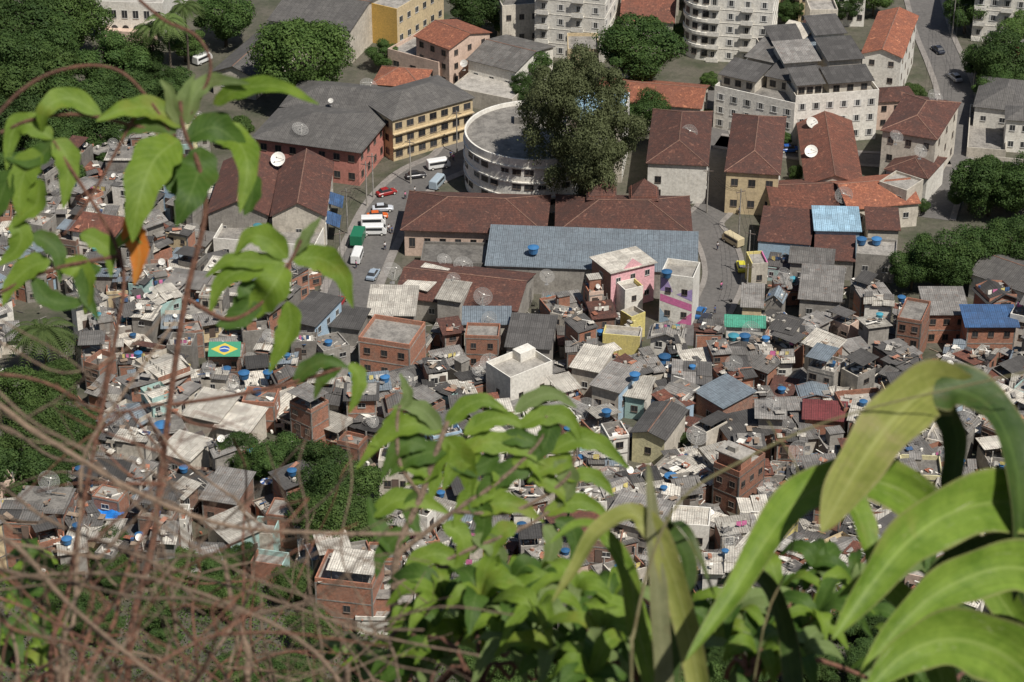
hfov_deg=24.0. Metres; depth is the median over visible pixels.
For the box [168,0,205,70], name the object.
palm tree
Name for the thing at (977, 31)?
window
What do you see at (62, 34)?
broadleaf tree
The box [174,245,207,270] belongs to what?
plastered house
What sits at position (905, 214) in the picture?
window
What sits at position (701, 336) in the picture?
brick house
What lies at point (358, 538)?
broadleaf tree
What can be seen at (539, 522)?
plastered house
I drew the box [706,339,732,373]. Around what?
brick house
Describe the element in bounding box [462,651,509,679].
hillside tree
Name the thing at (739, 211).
utility pole
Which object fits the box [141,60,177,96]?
broadleaf tree
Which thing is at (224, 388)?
plastered house
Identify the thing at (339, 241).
utility pole
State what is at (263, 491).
plastered house
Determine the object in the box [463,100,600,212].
round building
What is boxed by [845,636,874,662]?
hillside tree
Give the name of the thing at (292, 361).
plastered house
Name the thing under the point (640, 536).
window
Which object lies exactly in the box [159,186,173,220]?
painted house
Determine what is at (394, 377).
brick house
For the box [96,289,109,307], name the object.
plastered house
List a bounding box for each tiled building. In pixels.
[397,260,535,321]
[604,78,709,130]
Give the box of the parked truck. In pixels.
[350,226,365,246]
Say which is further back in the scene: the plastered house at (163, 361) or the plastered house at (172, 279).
the plastered house at (172, 279)
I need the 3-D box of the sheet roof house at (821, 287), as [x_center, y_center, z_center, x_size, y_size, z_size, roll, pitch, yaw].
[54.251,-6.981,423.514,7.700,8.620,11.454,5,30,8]
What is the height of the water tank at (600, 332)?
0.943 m
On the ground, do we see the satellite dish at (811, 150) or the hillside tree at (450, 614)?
the hillside tree at (450, 614)
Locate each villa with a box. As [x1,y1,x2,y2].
[973,76,1023,129]
[1003,105,1023,152]
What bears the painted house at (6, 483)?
on the ground
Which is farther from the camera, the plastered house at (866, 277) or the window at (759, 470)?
the plastered house at (866, 277)
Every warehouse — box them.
[208,152,278,231]
[267,0,377,63]
[270,148,343,245]
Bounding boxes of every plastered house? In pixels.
[0,236,7,256]
[0,295,13,320]
[0,298,11,323]
[0,320,21,354]
[1,226,10,245]
[4,241,43,259]
[25,212,56,232]
[25,250,46,302]
[37,159,58,192]
[42,204,66,229]
[46,196,60,214]
[46,327,66,362]
[47,186,70,207]
[49,257,70,289]
[56,533,88,580]
[64,276,71,293]
[66,208,72,218]
[66,277,72,292]
[66,288,102,337]
[66,466,82,491]
[67,206,85,219]
[68,211,123,254]
[69,135,93,166]
[70,177,113,207]
[72,280,96,291]
[72,328,109,367]
[86,252,115,267]
[88,307,117,329]
[91,315,118,338]
[91,458,131,485]
[94,399,151,444]
[94,537,122,571]
[95,268,120,299]
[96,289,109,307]
[98,417,138,449]
[102,205,124,216]
[102,383,122,400]
[103,171,116,180]
[104,146,133,171]
[106,394,121,401]
[106,518,133,526]
[107,137,130,145]
[110,174,124,213]
[111,338,123,369]
[111,426,152,460]
[112,288,144,310]
[115,302,137,333]
[115,371,157,401]
[118,534,153,580]
[119,332,152,352]
[120,265,149,282]
[121,236,154,266]
[121,523,138,538]
[125,455,158,495]
[131,300,162,342]
[131,348,194,384]
[138,484,184,510]
[143,209,168,240]
[145,429,161,461]
[149,520,179,576]
[150,459,175,480]
[153,192,165,215]
[153,230,165,241]
[153,238,173,258]
[157,331,171,345]
[161,310,184,331]
[162,274,186,299]
[164,196,174,222]
[164,221,174,225]
[166,376,201,423]
[167,332,198,369]
[168,247,182,259]
[172,196,202,228]
[173,501,192,549]
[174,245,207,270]
[191,367,229,383]
[195,228,215,252]
[196,141,210,151]
[196,275,241,305]
[198,284,229,310]
[198,363,229,389]
[206,434,236,470]
[208,186,214,204]
[209,335,239,341]
[218,328,241,342]
[219,386,235,392]
[229,381,245,401]
[232,445,280,498]
[241,315,270,355]
[242,354,269,380]
[257,301,285,337]
[277,351,298,368]
[277,387,296,428]
[280,408,290,431]
[281,282,301,308]
[291,329,317,364]
[294,522,325,538]
[297,528,309,572]
[305,544,318,578]
[313,332,350,376]
[313,529,370,566]
[321,384,344,413]
[336,375,350,382]
[342,402,346,414]
[350,370,392,392]
[355,589,414,634]
[371,311,392,316]
[377,391,389,417]
[378,443,413,494]
[383,567,390,588]
[389,364,423,384]
[402,539,434,566]
[409,486,436,532]
[422,354,449,385]
[427,526,454,568]
[428,344,465,371]
[445,394,471,432]
[446,379,477,393]
[448,354,476,379]
[451,558,480,578]
[452,520,482,559]
[458,415,470,439]
[469,409,482,436]
[489,398,524,427]
[490,426,513,459]
[507,480,520,491]
[511,398,526,413]
[512,513,533,523]
[518,524,541,554]
[524,542,560,559]
[535,506,541,531]
[538,291,555,312]
[539,505,568,542]
[540,487,557,504]
[543,401,578,421]
[547,423,581,456]
[550,299,582,330]
[552,358,566,373]
[555,331,556,345]
[556,325,605,356]
[558,542,569,558]
[569,485,606,513]
[580,450,598,464]
[587,452,621,470]
[587,473,636,495]
[590,562,605,574]
[600,420,629,464]
[602,547,646,584]
[609,489,673,554]
[616,313,619,325]
[626,427,632,444]
[627,357,666,386]
[635,462,653,469]
[637,554,647,564]
[643,597,650,620]
[646,320,687,358]
[654,453,705,466]
[655,482,680,518]
[661,446,702,462]
[664,361,671,381]
[664,378,699,413]
[665,472,703,505]
[685,413,703,438]
[691,410,730,456]
[694,574,701,592]
[699,440,725,470]
[700,503,729,528]
[701,545,741,589]
[702,549,721,552]
[714,514,752,548]
[722,338,746,346]
[730,344,779,368]
[733,433,765,449]
[736,531,781,552]
[754,399,786,455]
[759,349,794,375]
[764,285,787,311]
[768,312,804,344]
[769,455,797,482]
[770,331,806,367]
[773,412,821,454]
[775,550,799,563]
[777,532,812,563]
[782,559,811,605]
[782,570,794,607]
[785,465,802,480]
[786,367,806,395]
[798,509,819,531]
[800,453,838,469]
[801,310,833,331]
[801,327,847,370]
[805,342,844,386]
[817,425,844,452]
[820,386,852,400]
[834,437,846,452]
[837,355,852,365]
[838,513,859,541]
[840,348,878,388]
[842,346,850,355]
[848,270,879,309]
[856,315,892,352]
[863,291,894,322]
[869,501,881,511]
[870,360,882,374]
[874,364,898,388]
[877,511,904,582]
[880,346,922,371]
[888,326,895,339]
[892,302,901,327]
[899,457,921,473]
[920,431,933,443]
[925,422,941,442]
[935,473,939,487]
[941,356,991,373]
[958,409,980,460]
[960,600,981,610]
[974,344,1000,367]
[975,435,1002,468]
[980,601,990,613]
[990,451,1003,467]
[991,354,1023,385]
[996,381,1023,407]
[1010,296,1023,346]
[1017,395,1023,410]
[1021,334,1023,351]
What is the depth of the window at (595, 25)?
516.48 m
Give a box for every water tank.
[61,535,71,545]
[129,333,135,338]
[134,350,142,357]
[154,420,163,435]
[179,465,187,473]
[221,366,230,373]
[238,369,249,379]
[263,369,272,378]
[287,467,296,476]
[324,339,331,346]
[380,374,389,382]
[436,490,444,497]
[517,521,526,527]
[528,244,538,254]
[561,547,569,555]
[597,329,603,335]
[601,408,611,417]
[629,371,639,380]
[658,353,670,360]
[660,485,667,490]
[661,269,671,278]
[664,472,676,482]
[689,364,695,369]
[722,548,728,554]
[728,332,738,340]
[739,332,750,341]
[762,335,769,341]
[778,386,785,393]
[790,276,796,282]
[856,236,866,245]
[859,399,867,406]
[871,236,881,245]
[876,312,882,317]
[898,295,905,301]
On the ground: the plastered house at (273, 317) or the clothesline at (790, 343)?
the plastered house at (273, 317)
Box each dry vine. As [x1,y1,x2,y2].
[0,278,224,502]
[0,298,175,373]
[0,319,176,678]
[0,321,348,622]
[0,361,436,681]
[0,402,426,535]
[0,403,376,681]
[0,411,402,681]
[0,411,471,681]
[0,425,371,529]
[0,436,389,681]
[0,471,297,681]
[0,473,204,673]
[0,484,479,656]
[0,526,513,630]
[0,534,167,681]
[0,541,111,681]
[0,551,275,666]
[0,571,251,681]
[0,572,349,681]
[0,575,315,681]
[3,409,451,681]
[61,319,176,675]
[92,516,351,681]
[151,512,386,681]
[169,549,452,681]
[222,559,253,681]
[248,570,472,681]
[298,405,325,681]
[340,416,399,681]
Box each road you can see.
[328,113,475,307]
[685,90,740,345]
[715,136,949,163]
[909,0,974,219]
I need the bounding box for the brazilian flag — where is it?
[208,342,241,362]
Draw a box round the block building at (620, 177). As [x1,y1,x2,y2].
[566,92,629,182]
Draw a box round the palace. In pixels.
[96,0,187,41]
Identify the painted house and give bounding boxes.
[0,468,14,497]
[0,520,8,568]
[47,266,56,289]
[66,516,124,564]
[84,248,93,256]
[106,276,129,307]
[127,269,154,294]
[138,381,175,417]
[145,283,182,332]
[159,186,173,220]
[164,224,195,251]
[170,350,190,365]
[176,117,198,147]
[176,136,192,154]
[191,310,221,350]
[198,467,212,475]
[206,505,261,563]
[207,249,227,261]
[243,368,268,386]
[295,552,306,564]
[399,379,435,390]
[424,411,462,440]
[433,382,460,403]
[568,558,589,573]
[583,273,603,315]
[589,246,657,308]
[589,360,640,419]
[603,324,641,355]
[616,278,642,312]
[620,305,644,336]
[622,375,656,419]
[629,400,688,464]
[651,389,695,417]
[659,258,699,324]
[665,334,687,361]
[709,511,727,541]
[724,314,765,338]
[736,494,766,525]
[740,282,764,315]
[745,251,767,289]
[747,333,761,344]
[767,251,789,280]
[784,521,798,538]
[797,325,827,367]
[799,525,837,540]
[824,531,858,550]
[828,305,858,338]
[840,540,862,563]
[868,498,889,509]
[880,371,904,390]
[899,450,941,483]
[905,571,923,586]
[952,349,983,365]
[956,405,963,410]
[1009,373,1023,387]
[1012,379,1023,391]
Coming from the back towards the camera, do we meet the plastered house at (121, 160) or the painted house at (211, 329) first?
the plastered house at (121, 160)
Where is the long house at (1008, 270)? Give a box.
[968,254,1023,302]
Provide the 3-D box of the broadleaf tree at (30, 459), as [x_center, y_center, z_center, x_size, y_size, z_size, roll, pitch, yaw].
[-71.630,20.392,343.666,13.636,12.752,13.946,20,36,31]
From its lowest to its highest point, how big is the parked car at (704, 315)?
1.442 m
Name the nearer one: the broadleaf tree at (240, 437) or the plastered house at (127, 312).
the broadleaf tree at (240, 437)
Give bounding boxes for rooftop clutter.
[0,122,1023,620]
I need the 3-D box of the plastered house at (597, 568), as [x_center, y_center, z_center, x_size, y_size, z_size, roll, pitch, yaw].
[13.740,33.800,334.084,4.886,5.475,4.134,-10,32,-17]
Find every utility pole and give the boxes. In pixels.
[334,230,344,254]
[341,189,350,233]
[362,162,369,205]
[368,153,376,197]
[405,139,412,183]
[453,111,461,153]
[706,168,708,212]
[736,189,745,234]
[742,264,753,283]
[951,3,955,35]
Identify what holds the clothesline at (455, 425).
on the painted house at (442, 414)
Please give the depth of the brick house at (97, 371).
387.84 m
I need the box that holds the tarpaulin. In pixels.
[98,509,120,518]
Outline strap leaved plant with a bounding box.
[549,359,1023,681]
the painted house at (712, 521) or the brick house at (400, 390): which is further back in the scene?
the brick house at (400, 390)
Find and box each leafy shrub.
[0,0,366,681]
[0,538,75,681]
[304,598,458,681]
[356,373,629,681]
[379,554,559,681]
[472,557,726,681]
[692,538,926,681]
[861,554,981,681]
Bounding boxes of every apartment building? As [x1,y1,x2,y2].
[534,0,620,61]
[683,0,778,62]
[713,20,822,144]
[756,13,878,144]
[971,0,1023,41]
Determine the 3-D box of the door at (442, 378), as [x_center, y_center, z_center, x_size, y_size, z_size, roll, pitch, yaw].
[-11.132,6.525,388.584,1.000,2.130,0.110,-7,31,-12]
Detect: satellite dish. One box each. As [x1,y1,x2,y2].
[38,470,59,493]
[109,404,128,425]
[136,303,141,312]
[158,258,164,264]
[204,360,214,372]
[217,435,224,441]
[227,375,239,389]
[271,152,284,168]
[292,122,308,133]
[366,414,375,427]
[384,262,400,283]
[397,370,415,385]
[455,258,472,266]
[460,60,467,70]
[472,361,485,377]
[473,287,492,305]
[481,312,496,322]
[543,269,554,284]
[575,397,597,419]
[601,465,614,474]
[627,466,633,472]
[686,426,706,447]
[722,527,739,545]
[725,355,742,371]
[742,321,758,338]
[758,478,779,496]
[765,394,780,410]
[778,267,792,286]
[788,440,811,465]
[791,461,804,471]
[805,145,817,156]
[806,117,817,127]
[835,187,852,203]
[890,131,902,144]
[914,144,924,159]
[928,89,942,99]
[958,406,974,420]
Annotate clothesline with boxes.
[75,183,105,190]
[118,293,143,301]
[120,353,149,358]
[142,354,164,374]
[142,504,173,513]
[154,276,180,284]
[168,338,190,343]
[296,334,315,339]
[367,373,385,379]
[399,374,422,381]
[442,422,459,430]
[443,350,463,357]
[466,559,476,564]
[555,304,576,314]
[566,391,578,396]
[574,458,586,466]
[591,453,606,459]
[595,304,612,310]
[604,481,629,494]
[653,323,681,332]
[669,450,698,458]
[701,472,711,478]
[721,519,750,527]
[762,349,790,355]
[772,256,788,261]
[772,336,796,348]
[813,359,837,366]
[986,286,1011,294]
[992,459,1004,465]
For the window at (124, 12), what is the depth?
527.31 m
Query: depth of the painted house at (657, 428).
367.88 m
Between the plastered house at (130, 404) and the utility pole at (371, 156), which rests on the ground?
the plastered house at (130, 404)
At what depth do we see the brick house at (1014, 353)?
394.45 m
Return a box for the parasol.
[260,478,271,487]
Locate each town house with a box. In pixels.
[497,0,534,40]
[567,33,598,86]
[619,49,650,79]
[676,0,679,15]
[796,0,804,21]
[804,0,837,19]
[837,0,865,26]
[876,86,914,129]
[992,157,1023,205]
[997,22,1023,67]
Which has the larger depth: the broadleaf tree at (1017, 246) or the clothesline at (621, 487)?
the broadleaf tree at (1017, 246)
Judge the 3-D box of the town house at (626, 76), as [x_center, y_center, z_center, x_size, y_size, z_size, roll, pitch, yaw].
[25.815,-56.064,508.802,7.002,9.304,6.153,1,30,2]
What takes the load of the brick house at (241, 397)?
on the ground
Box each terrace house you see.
[251,549,289,583]
[257,516,280,550]
[388,30,439,75]
[854,237,896,282]
[879,171,923,216]
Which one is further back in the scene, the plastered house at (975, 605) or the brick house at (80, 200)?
the brick house at (80, 200)
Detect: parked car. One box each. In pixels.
[366,268,380,280]
[367,210,387,219]
[372,202,393,211]
[375,187,396,197]
[405,170,426,179]
[695,306,706,318]
[697,312,712,323]
[736,260,745,272]
[783,144,797,153]
[931,45,944,53]
[948,72,962,81]
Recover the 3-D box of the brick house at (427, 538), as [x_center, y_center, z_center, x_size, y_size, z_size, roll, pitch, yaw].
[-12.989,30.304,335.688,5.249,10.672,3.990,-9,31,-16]
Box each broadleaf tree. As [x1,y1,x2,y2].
[0,0,63,42]
[0,28,49,109]
[0,42,82,110]
[0,92,43,152]
[0,149,19,171]
[0,363,48,418]
[0,404,81,463]
[0,446,58,496]
[13,9,83,73]
[14,460,74,487]
[20,374,78,428]
[24,112,79,159]
[32,0,114,49]
[37,357,81,392]
[45,74,117,136]
[45,435,99,470]
[56,165,87,179]
[59,405,103,440]
[64,102,130,146]
[75,28,152,84]
[91,67,159,100]
[92,152,106,162]
[101,32,166,74]
[117,94,165,127]
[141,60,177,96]
[155,65,195,100]
[161,29,205,61]
[192,0,256,46]
[214,430,259,467]
[230,114,254,132]
[232,445,271,481]
[245,16,355,93]
[245,430,302,479]
[284,460,360,527]
[285,439,353,489]
[295,483,374,546]
[308,457,386,514]
[338,495,385,543]
[363,38,398,65]
[366,516,412,542]
[446,0,504,27]
[477,3,499,31]
[509,70,536,100]
[515,38,649,194]
[528,48,552,80]
[590,12,690,80]
[629,87,670,136]
[673,18,684,41]
[680,432,690,445]
[699,71,717,89]
[778,0,803,21]
[784,131,791,143]
[788,164,802,178]
[835,0,866,19]
[865,0,892,15]
[888,248,935,290]
[902,227,980,285]
[904,82,926,96]
[918,198,930,213]
[927,250,975,285]
[942,0,988,33]
[946,172,984,210]
[947,154,1023,217]
[950,217,1016,264]
[959,40,1014,76]
[970,27,1023,79]
[971,62,1013,91]
[982,150,1023,216]
[983,213,1023,259]
[996,9,1023,39]
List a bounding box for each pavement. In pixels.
[320,146,463,353]
[680,130,745,333]
[713,133,951,167]
[904,0,976,220]
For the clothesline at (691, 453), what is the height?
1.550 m
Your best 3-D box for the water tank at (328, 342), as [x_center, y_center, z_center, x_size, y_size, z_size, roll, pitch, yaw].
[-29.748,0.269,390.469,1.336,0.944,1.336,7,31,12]
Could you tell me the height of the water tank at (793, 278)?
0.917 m
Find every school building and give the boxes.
[400,190,550,255]
[555,178,692,230]
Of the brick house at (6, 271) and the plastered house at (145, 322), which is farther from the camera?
the brick house at (6, 271)
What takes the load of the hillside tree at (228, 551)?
on the ground
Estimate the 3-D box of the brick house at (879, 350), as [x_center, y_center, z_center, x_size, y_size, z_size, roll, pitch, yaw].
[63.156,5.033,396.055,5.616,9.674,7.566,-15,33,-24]
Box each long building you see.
[279,79,389,117]
[368,75,474,160]
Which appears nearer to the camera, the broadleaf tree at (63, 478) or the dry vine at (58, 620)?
the dry vine at (58, 620)
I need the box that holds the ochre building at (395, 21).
[371,0,443,43]
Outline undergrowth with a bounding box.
[0,551,989,681]
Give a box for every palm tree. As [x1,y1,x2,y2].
[4,317,80,368]
[130,21,172,76]
[143,12,190,83]
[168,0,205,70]
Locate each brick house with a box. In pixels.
[0,205,12,234]
[0,221,10,235]
[0,257,16,299]
[0,273,15,306]
[0,491,17,505]
[0,500,43,566]
[9,198,15,217]
[15,485,76,535]
[16,283,26,301]
[29,514,60,572]
[56,219,79,255]
[64,500,100,530]
[71,466,107,500]
[72,179,103,214]
[74,491,78,506]
[77,330,110,383]
[83,342,117,389]
[84,160,108,178]
[84,372,118,406]
[84,444,123,465]
[86,201,108,212]
[92,484,130,517]
[93,145,109,159]
[104,400,115,409]
[116,250,120,267]
[117,352,147,375]
[128,495,139,523]
[129,132,157,145]
[132,340,166,353]
[138,490,181,546]
[144,258,168,276]
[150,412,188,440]
[152,270,167,291]
[164,468,206,511]
[168,260,189,269]
[171,268,212,298]
[177,476,202,520]
[177,544,222,587]
[183,315,204,357]
[185,301,227,321]
[188,541,227,554]
[199,466,255,527]
[199,474,212,493]
[203,255,221,275]
[207,343,245,381]
[239,386,257,401]
[242,386,280,432]
[253,333,273,360]
[253,493,272,516]
[257,361,276,385]
[265,497,300,548]
[267,474,272,493]
[268,460,318,497]
[270,364,306,390]
[287,382,329,452]
[291,262,309,299]
[307,369,335,390]
[309,268,322,287]
[314,547,384,631]
[324,410,354,444]
[335,377,349,387]
[337,426,367,460]
[343,382,379,417]
[348,414,384,443]
[358,314,425,371]
[368,542,401,566]
[375,434,386,457]
[380,390,408,418]
[382,385,427,415]
[382,509,418,527]
[389,371,400,383]
[396,522,439,552]
[413,384,445,410]
[415,356,433,372]
[426,333,435,353]
[430,323,463,346]
[434,496,456,531]
[436,315,464,347]
[438,476,480,501]
[448,514,472,528]
[453,366,485,392]
[465,322,500,366]
[467,392,498,419]
[469,353,491,370]
[480,454,503,479]
[492,516,501,527]
[501,514,512,520]
[503,541,517,563]
[507,537,517,555]
[509,484,550,510]
[526,425,546,484]
[539,290,587,314]
[539,537,566,542]
[547,371,583,403]
[563,313,598,357]
[563,395,591,425]
[565,338,597,374]
[568,289,582,303]
[569,510,623,570]
[575,449,591,486]
[581,402,621,433]
[584,460,616,485]
[586,299,617,345]
[587,464,635,473]
[595,417,622,423]
[601,342,621,358]
[607,493,618,510]
[611,465,664,494]
[612,353,637,363]
[622,536,639,555]
[629,346,656,360]
[653,378,668,397]
[658,458,697,481]
[671,358,712,386]
[677,346,717,371]
[692,464,712,503]
[693,317,724,347]
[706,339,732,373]
[711,440,764,513]
[713,357,757,386]
[717,408,774,458]
[749,353,781,387]
[752,385,773,407]
[757,482,779,494]
[761,309,782,331]
[764,319,772,340]
[764,375,799,399]
[764,458,774,486]
[771,273,799,305]
[774,396,801,418]
[774,424,807,467]
[795,381,831,399]
[810,583,841,633]
[813,507,841,531]
[821,311,832,331]
[834,385,879,437]
[843,336,869,352]
[847,398,869,437]
[852,282,891,316]
[871,338,922,373]
[873,509,891,520]
[895,297,930,355]
[895,434,935,460]
[918,286,967,342]
[929,441,942,466]
[943,338,965,353]
[959,304,1019,357]
[963,467,974,475]
[964,459,977,470]
[971,278,1019,305]
[973,414,987,448]
[979,420,996,444]
[988,370,1010,384]
[997,347,1011,365]
[1009,346,1023,358]
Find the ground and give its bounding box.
[0,0,1023,681]
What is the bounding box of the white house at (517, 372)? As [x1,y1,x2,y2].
[486,343,552,399]
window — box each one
[13,527,21,533]
[101,503,108,509]
[111,10,116,18]
[121,10,127,18]
[132,10,138,18]
[143,11,149,19]
[190,292,194,298]
[193,507,198,513]
[202,301,208,306]
[231,362,236,367]
[260,143,266,150]
[275,145,280,151]
[284,423,290,430]
[289,147,295,154]
[292,409,297,415]
[301,288,306,295]
[302,275,307,282]
[333,153,339,160]
[334,170,340,177]
[339,352,345,357]
[343,605,350,613]
[348,155,354,162]
[349,172,354,179]
[358,403,365,407]
[364,347,369,354]
[364,364,370,371]
[381,350,386,356]
[384,480,390,487]
[393,60,398,66]
[395,121,401,129]
[395,135,402,142]
[396,149,402,156]
[398,353,404,359]
[400,481,405,487]
[407,118,413,125]
[407,132,413,139]
[407,146,414,153]
[409,238,414,246]
[418,115,424,122]
[418,129,425,136]
[419,41,423,47]
[419,142,425,150]
[429,308,434,314]
[430,112,436,119]
[430,125,436,133]
[430,139,436,146]
[431,377,437,383]
[441,49,445,56]
[441,108,447,116]
[441,122,447,129]
[441,136,447,143]
[449,336,455,340]
[452,105,458,112]
[452,119,458,126]
[453,133,459,140]
[464,102,470,109]
[464,116,470,123]
[471,343,475,348]
[481,160,487,167]
[481,175,487,182]
[488,343,492,349]
[490,178,497,185]
[501,167,508,173]
[506,15,510,20]
[512,169,520,174]
[512,184,520,189]
[519,14,523,19]
[525,170,533,175]
[525,185,533,190]
[537,185,545,190]
[540,3,546,9]
[540,17,546,23]
[540,31,546,37]
[557,4,563,10]
[557,19,563,25]
[557,33,563,39]
[557,47,563,53]
[574,20,581,26]
[575,6,581,12]
[582,381,587,388]
[584,332,590,339]
[592,7,598,13]
[592,22,598,28]
[595,398,601,405]
[602,552,609,557]
[614,526,622,532]
[616,441,623,448]
[631,405,637,412]
[638,531,644,539]
[638,546,646,554]
[644,289,648,295]
[645,269,649,275]
[645,447,650,454]
[655,176,660,182]
[655,341,661,347]
[664,310,669,316]
[665,287,670,293]
[681,312,686,318]
[682,289,687,295]
[690,495,695,500]
[691,35,696,41]
[691,47,696,54]
[692,9,697,15]
[692,22,697,28]
[697,538,702,544]
[701,50,706,55]
[702,24,707,29]
[702,37,707,42]
[703,11,708,16]
[709,38,716,44]
[709,51,715,57]
[710,12,717,18]
[710,25,716,31]
[711,0,717,5]
[714,357,719,362]
[715,495,720,503]
[716,119,722,126]
[716,475,721,483]
[717,93,723,100]
[717,106,723,113]
[724,77,729,84]
[725,39,732,45]
[725,52,731,58]
[725,537,733,544]
[726,26,733,32]
[727,0,734,6]
[727,13,733,19]
[728,500,733,508]
[729,480,734,488]
[730,96,737,103]
[730,109,736,115]
[730,199,736,206]
[731,178,737,185]
[735,80,740,86]
[742,40,748,46]
[743,14,750,20]
[743,27,749,33]
[743,99,750,106]
[744,1,751,7]
[746,82,751,89]
[747,200,753,207]
[748,180,755,186]
[756,275,761,280]
[757,102,763,109]
[758,466,762,475]
[759,28,765,34]
[759,373,764,380]
[760,15,767,21]
[761,2,767,8]
[766,181,772,186]
[770,80,775,86]
[770,105,777,112]
[778,369,785,374]
[783,108,790,115]
[798,87,804,93]
[798,103,805,110]
[806,308,812,314]
[807,86,812,92]
[809,373,816,380]
[812,102,819,109]
[815,86,821,92]
[826,101,833,107]
[833,85,839,91]
[840,100,847,106]
[840,330,846,336]
[847,84,853,90]
[852,114,860,121]
[854,99,861,105]
[854,129,858,135]
[861,83,867,89]
[865,128,872,135]
[866,113,873,119]
[868,98,874,104]
[869,59,874,64]
[880,119,885,125]
[881,106,886,111]
[882,267,887,272]
[886,154,891,160]
[888,61,893,66]
[888,137,893,143]
[899,324,905,330]
[903,212,908,217]
[905,140,911,146]
[910,340,916,346]
[911,326,917,332]
[923,143,928,149]
[928,334,934,340]
[930,319,935,324]
[942,334,947,340]
[943,319,949,324]
[972,331,978,337]
[974,29,981,35]
[977,0,984,4]
[980,115,985,121]
[981,431,988,436]
[988,331,994,337]
[989,15,996,21]
[990,0,997,5]
[999,118,1004,123]
[1004,0,1010,6]
[1004,331,1009,337]
[1007,141,1013,146]
[1009,125,1015,131]
[1017,2,1023,7]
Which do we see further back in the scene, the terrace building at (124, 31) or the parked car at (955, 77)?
the terrace building at (124, 31)
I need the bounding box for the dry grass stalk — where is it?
[629,372,1023,681]
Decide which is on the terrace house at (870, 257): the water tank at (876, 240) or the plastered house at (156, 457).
the water tank at (876, 240)
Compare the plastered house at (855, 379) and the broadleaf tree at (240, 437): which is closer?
the broadleaf tree at (240, 437)
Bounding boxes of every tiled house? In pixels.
[371,65,432,86]
[414,19,491,83]
[620,0,676,50]
[646,108,712,203]
[724,113,786,214]
[757,205,812,258]
[766,179,843,208]
[796,110,861,181]
[814,232,855,279]
[830,174,920,230]
[862,6,918,86]
[879,93,960,174]
[884,154,947,202]
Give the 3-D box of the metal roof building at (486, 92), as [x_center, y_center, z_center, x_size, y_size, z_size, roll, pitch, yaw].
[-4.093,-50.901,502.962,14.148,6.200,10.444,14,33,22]
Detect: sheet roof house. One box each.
[160,429,213,469]
[181,386,240,438]
[214,402,268,450]
[297,290,343,335]
[328,305,370,346]
[367,284,419,322]
[403,262,449,292]
[434,278,472,322]
[462,306,511,349]
[504,312,557,359]
[569,343,614,399]
[671,505,710,549]
[695,373,756,416]
[788,245,835,280]
[798,263,845,317]
[802,399,847,437]
[811,205,861,249]
[864,206,900,242]
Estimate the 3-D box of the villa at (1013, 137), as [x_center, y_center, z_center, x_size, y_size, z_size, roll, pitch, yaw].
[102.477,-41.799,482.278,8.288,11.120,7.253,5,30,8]
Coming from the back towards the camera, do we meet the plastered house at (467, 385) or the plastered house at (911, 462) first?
the plastered house at (467, 385)
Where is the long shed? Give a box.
[212,21,299,99]
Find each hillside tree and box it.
[33,562,89,608]
[56,588,104,633]
[71,664,116,681]
[78,608,125,641]
[88,524,128,570]
[90,552,140,580]
[100,567,135,597]
[137,583,186,629]
[147,627,183,659]
[149,546,204,589]
[185,574,226,612]
[189,554,229,582]
[204,552,233,576]
[210,650,267,681]
[212,657,262,681]
[213,575,266,621]
[219,547,240,574]
[229,541,253,565]
[260,653,309,681]
[266,563,315,602]
[276,654,310,679]
[277,660,328,681]
[281,602,343,653]
[305,585,314,602]
[350,667,360,681]
[443,611,488,637]
[457,643,475,669]
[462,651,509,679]
[491,652,512,676]
[491,670,537,681]
[527,669,550,681]
[546,663,555,677]
[680,660,723,681]
[700,626,730,653]
[707,647,740,679]
[708,647,741,669]
[719,672,776,681]
[780,654,829,681]
[820,654,844,681]
[829,610,868,641]
[843,652,866,681]
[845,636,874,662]
[853,616,882,637]
[862,616,887,642]
[878,598,893,606]
[955,667,982,681]
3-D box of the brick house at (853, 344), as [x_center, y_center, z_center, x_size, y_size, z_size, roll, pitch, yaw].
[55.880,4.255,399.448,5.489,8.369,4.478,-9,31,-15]
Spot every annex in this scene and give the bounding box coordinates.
[213,218,326,262]
[421,241,486,266]
[966,104,1005,157]
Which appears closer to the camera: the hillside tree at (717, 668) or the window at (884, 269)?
the hillside tree at (717, 668)
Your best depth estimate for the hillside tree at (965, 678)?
301.87 m
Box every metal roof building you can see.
[454,72,528,109]
[466,34,555,82]
[485,224,698,298]
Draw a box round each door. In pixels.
[21,526,29,538]
[48,279,53,289]
[66,247,71,255]
[82,320,88,328]
[156,545,163,557]
[209,325,215,336]
[295,348,301,358]
[296,423,300,435]
[392,479,398,487]
[440,375,445,383]
[595,549,601,562]
[626,545,631,554]
[683,496,689,505]
[709,529,713,541]
[735,534,742,545]
[754,371,759,383]
[781,446,788,458]
[832,326,837,334]
[973,439,976,448]
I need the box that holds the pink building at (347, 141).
[251,103,385,185]
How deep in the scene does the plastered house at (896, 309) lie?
412.26 m
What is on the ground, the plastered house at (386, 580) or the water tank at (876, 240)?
the plastered house at (386, 580)
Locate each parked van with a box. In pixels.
[192,51,212,64]
[350,245,363,263]
[361,214,385,225]
[362,223,386,235]
[426,156,450,170]
[429,173,445,189]
[722,230,743,247]
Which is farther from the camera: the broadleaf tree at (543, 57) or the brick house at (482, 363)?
the broadleaf tree at (543, 57)
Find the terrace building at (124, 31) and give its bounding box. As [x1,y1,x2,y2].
[105,26,156,47]

